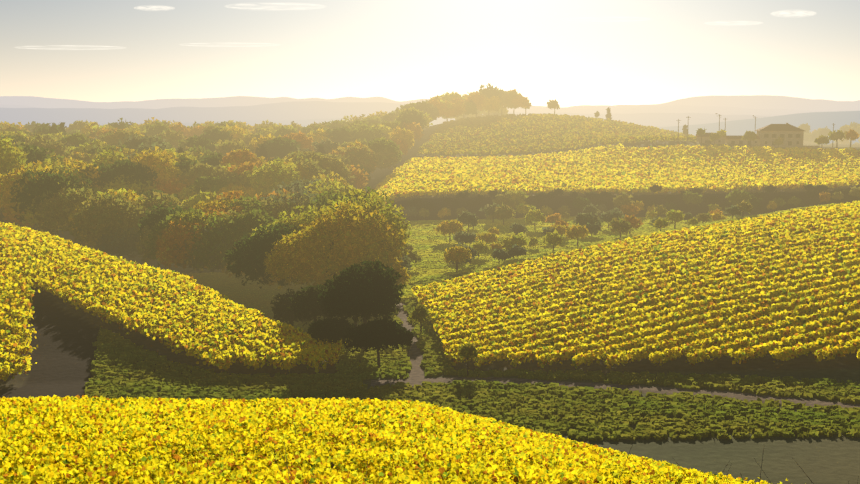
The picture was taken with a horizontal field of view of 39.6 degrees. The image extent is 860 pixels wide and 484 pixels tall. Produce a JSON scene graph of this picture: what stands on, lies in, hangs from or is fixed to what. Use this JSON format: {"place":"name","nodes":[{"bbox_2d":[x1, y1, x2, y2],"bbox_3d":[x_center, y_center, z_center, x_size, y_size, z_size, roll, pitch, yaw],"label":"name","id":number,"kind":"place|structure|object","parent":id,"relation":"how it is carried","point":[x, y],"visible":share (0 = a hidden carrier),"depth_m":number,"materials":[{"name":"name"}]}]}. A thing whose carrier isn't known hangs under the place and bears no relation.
{"place":"outdoors","nodes":[
{"label":"outdoors","id":0,"kind":"place"},
{"bbox_2d":[233,3,313,8],"bbox_3d":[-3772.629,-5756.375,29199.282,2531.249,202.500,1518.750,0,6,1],"label":"cloud","id":1,"kind":"structure","parent":0,"point":[271,3],"depth_m":28558.44,"materials":[{"name":"white"}]},
{"bbox_2d":[395,301,424,385],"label":"dirt path","id":2,"kind":"structure","parent":0,"point":[416,373],"depth_m":139.11,"materials":[{"name":"brown soil"}]},
{"bbox_2d":[0,95,859,483],"bbox_3d":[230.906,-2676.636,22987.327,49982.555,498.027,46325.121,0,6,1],"label":"ground terrain","id":3,"kind":"structure","parent":0,"point":[64,349],"depth_m":166.95,"materials":[{"name":"green plant"}]},
{"bbox_2d":[0,222,347,380],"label":"vineyard","id":4,"kind":"object","parent":3,"relation":"on","point":[27,254],"visible":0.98,"depth_m":156.03,"materials":[{"name":"yellow plant"}]},
{"bbox_2d":[270,260,479,375],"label":"valley trees","id":5,"kind":"object","parent":3,"relation":"on","point":[356,291],"depth_m":137.81,"materials":[{"name":"green plant"}]},
{"bbox_2d":[0,395,769,483],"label":"vineyard","id":6,"kind":"object","parent":3,"relation":"on","point":[416,421],"visible":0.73,"depth_m":28.45,"materials":[{"name":"yellow plant"}]},
{"bbox_2d":[0,83,859,289],"bbox_3d":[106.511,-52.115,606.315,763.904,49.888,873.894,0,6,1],"label":"forest trees","id":7,"kind":"object","parent":3,"relation":"on","point":[270,203],"depth_m":274.99,"materials":[{"name":"green plant"}]},
{"bbox_2d":[2,405,858,483],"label":"vineyard posts and canes","id":8,"kind":"object","parent":3,"relation":"on","point":[332,464],"visible":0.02,"depth_m":16.84,"materials":[{"name":"brown wood"}]},
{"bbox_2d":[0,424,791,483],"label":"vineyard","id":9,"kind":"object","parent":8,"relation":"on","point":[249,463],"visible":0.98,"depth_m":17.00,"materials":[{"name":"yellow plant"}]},
{"bbox_2d":[84,248,859,441],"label":"valley meadow grass","id":10,"kind":"structure","parent":3,"relation":"on","point":[348,378],"depth_m":120.04,"materials":[{"name":"green plant"}]},
{"bbox_2d":[313,199,753,291],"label":"orchard trees","id":11,"kind":"object","parent":3,"relation":"on","point":[586,220],"depth_m":251.23,"materials":[{"name":"green plant"}]},
{"bbox_2d":[417,113,696,155],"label":"vineyard hill","id":12,"kind":"structure","parent":3,"relation":"on","point":[492,140],"depth_m":473.50,"materials":[{"name":"yellow plant"}]},
{"bbox_2d":[369,143,859,200],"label":"vineyard","id":13,"kind":"object","parent":3,"relation":"on","point":[597,169],"visible":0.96,"depth_m":358.60,"materials":[{"name":"yellow plant"}]},
{"bbox_2d":[399,203,837,301],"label":"grass field","id":14,"kind":"structure","parent":3,"relation":"on","point":[425,238],"depth_m":247.85,"materials":[{"name":"green plant"}]},
{"bbox_2d":[384,183,859,220],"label":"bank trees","id":15,"kind":"object","parent":3,"relation":"on","point":[512,198],"depth_m":305.74,"materials":[{"name":"green plant"}]},
{"bbox_2d":[411,200,859,368],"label":"vineyard","id":16,"kind":"object","parent":3,"relation":"on","point":[731,253],"visible":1,"depth_m":156.56,"materials":[{"name":"yellow plant"}]},
{"bbox_2d":[696,123,819,148],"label":"farmhouse","id":17,"kind":"object","parent":3,"relation":"on","point":[768,135],"visible":0.77,"depth_m":419.04,"materials":[{"name":"stone"}]},
{"bbox_2d":[0,0,859,106],"label":"sky","id":18,"kind":"structure","parent":0,"point":[569,52],"materials":[{"name":"white"}]},
{"bbox_2d":[371,377,859,408],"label":"dirt road","id":19,"kind":"structure","parent":0,"point":[728,394],"depth_m":119.74,"materials":[{"name":"brown soil"}]},
{"bbox_2d":[780,11,809,14],"bbox_3d":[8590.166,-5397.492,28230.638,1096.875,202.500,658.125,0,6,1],"label":"cloud","id":20,"kind":"structure","parent":0,"point":[798,13],"depth_m":27997.81,"materials":[{"name":"white"}]}
]}

